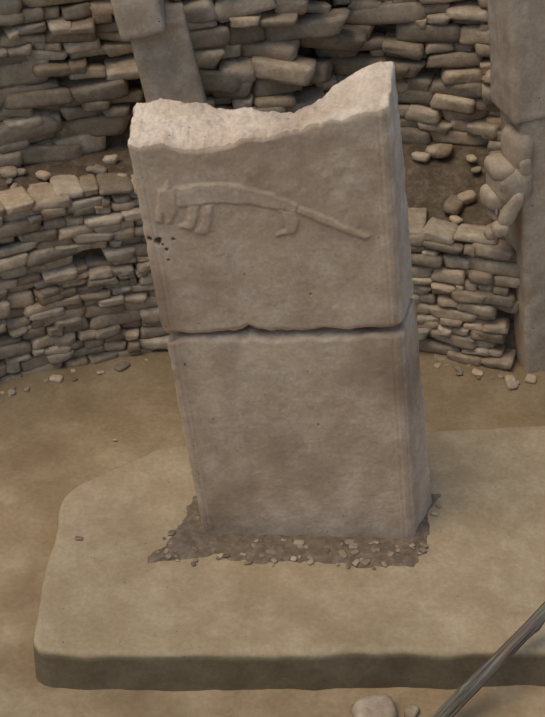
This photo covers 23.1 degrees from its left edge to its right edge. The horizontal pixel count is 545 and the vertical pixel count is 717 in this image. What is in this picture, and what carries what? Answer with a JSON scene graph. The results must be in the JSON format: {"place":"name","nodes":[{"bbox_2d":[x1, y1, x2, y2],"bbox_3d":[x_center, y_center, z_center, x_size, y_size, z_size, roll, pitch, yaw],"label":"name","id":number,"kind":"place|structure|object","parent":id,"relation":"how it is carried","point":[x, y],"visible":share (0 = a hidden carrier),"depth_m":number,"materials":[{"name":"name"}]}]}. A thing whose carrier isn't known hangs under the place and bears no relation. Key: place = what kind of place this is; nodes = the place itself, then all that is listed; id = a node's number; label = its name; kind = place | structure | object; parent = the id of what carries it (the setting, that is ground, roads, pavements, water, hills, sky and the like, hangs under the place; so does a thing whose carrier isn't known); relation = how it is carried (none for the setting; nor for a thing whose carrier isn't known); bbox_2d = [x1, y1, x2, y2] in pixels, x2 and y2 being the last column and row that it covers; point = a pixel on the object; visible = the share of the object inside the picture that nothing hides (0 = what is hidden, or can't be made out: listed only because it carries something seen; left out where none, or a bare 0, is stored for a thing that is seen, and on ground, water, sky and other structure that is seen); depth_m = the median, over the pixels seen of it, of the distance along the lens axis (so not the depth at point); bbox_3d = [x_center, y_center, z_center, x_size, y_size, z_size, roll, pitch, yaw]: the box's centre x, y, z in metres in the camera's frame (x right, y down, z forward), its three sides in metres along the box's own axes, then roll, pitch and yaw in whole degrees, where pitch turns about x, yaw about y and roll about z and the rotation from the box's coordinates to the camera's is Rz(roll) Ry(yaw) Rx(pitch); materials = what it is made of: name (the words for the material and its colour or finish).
{"place":"outdoors","nodes":[
{"label":"outdoors","id":0,"kind":"place"},
{"bbox_2d":[0,349,544,716],"bbox_3d":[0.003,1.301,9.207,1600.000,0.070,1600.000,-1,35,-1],"label":"ground","id":1,"kind":"structure","parent":0,"point":[58,444],"depth_m":9.94,"materials":[{"name":"soil"}]},
{"bbox_2d":[0,0,516,359],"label":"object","id":2,"kind":"object","parent":1,"relation":"on","point":[432,185],"visible":0.06,"depth_m":10.89,"materials":[{"name":"brown soil"}]},
{"bbox_2d":[110,0,206,103],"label":"pillar","id":3,"kind":"structure","parent":2,"relation":"attached to","point":[156,33],"depth_m":9.90,"materials":[{"name":"stone"}]},
{"bbox_2d":[0,0,500,167],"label":"stone wall","id":4,"kind":"structure","parent":2,"relation":"on","point":[246,54],"depth_m":10.50,"materials":[{"name":"beige stone"}]},
{"bbox_2d":[411,143,500,223],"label":"loose stones","id":5,"kind":"object","parent":2,"relation":"on","point":[453,206],"visible":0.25,"depth_m":10.94,"materials":[{"name":"beige stone"}]},
{"bbox_2d":[0,173,519,382],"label":"wall stones","id":6,"kind":"object","parent":1,"relation":"on","point":[60,305],"depth_m":10.58,"materials":[{"name":"beige stone"}]},
{"bbox_2d":[0,154,126,188],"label":"loose stones","id":7,"kind":"object","parent":6,"relation":"on","point":[8,173],"visible":0.96,"depth_m":10.39,"materials":[{"name":"beige stone"}]},
{"bbox_2d":[0,359,536,596],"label":"scattered pebbles","id":8,"kind":"object","parent":1,"relation":"on","point":[511,382],"visible":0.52,"depth_m":10.78,"materials":[{"name":"stone"}]},
{"bbox_2d":[33,426,544,690],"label":"pedestal","id":9,"kind":"object","parent":1,"relation":"on","point":[117,610],"visible":0.62,"depth_m":8.41,"materials":[{"name":"beige stone"}]},
{"bbox_2d":[147,494,440,567],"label":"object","id":10,"kind":"object","parent":9,"relation":"on","point":[190,533],"visible":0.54,"depth_m":8.77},
{"bbox_2d":[156,494,440,569],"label":"socket stones","id":11,"kind":"object","parent":10,"relation":"on","point":[352,544],"visible":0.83,"depth_m":8.73,"materials":[{"name":"beige stone"}]},
{"bbox_2d":[167,298,431,537],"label":"pillar","id":12,"kind":"structure","parent":10,"relation":"on","point":[318,432],"depth_m":8.36,"materials":[{"name":"stone"}]},
{"bbox_2d":[128,61,413,332],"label":"pillar","id":13,"kind":"structure","parent":12,"relation":"on","point":[275,220],"depth_m":7.46,"materials":[{"name":"stone"}]},
{"bbox_2d":[432,601,544,716],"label":"wooden pole","id":14,"kind":"object","parent":1,"relation":"on","point":[467,690],"visible":1,"depth_m":7.87,"materials":[{"name":"grey wood"}]},
{"bbox_2d":[480,0,544,372],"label":"pillar","id":15,"kind":"structure","parent":1,"relation":"on","point":[512,193],"depth_m":9.76,"materials":[{"name":"stone"}]},
{"bbox_2d":[350,694,419,716],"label":"stones","id":16,"kind":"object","parent":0,"point":[382,705],"visible":1,"depth_m":7.98,"materials":[{"name":"beige stone"}]}
]}

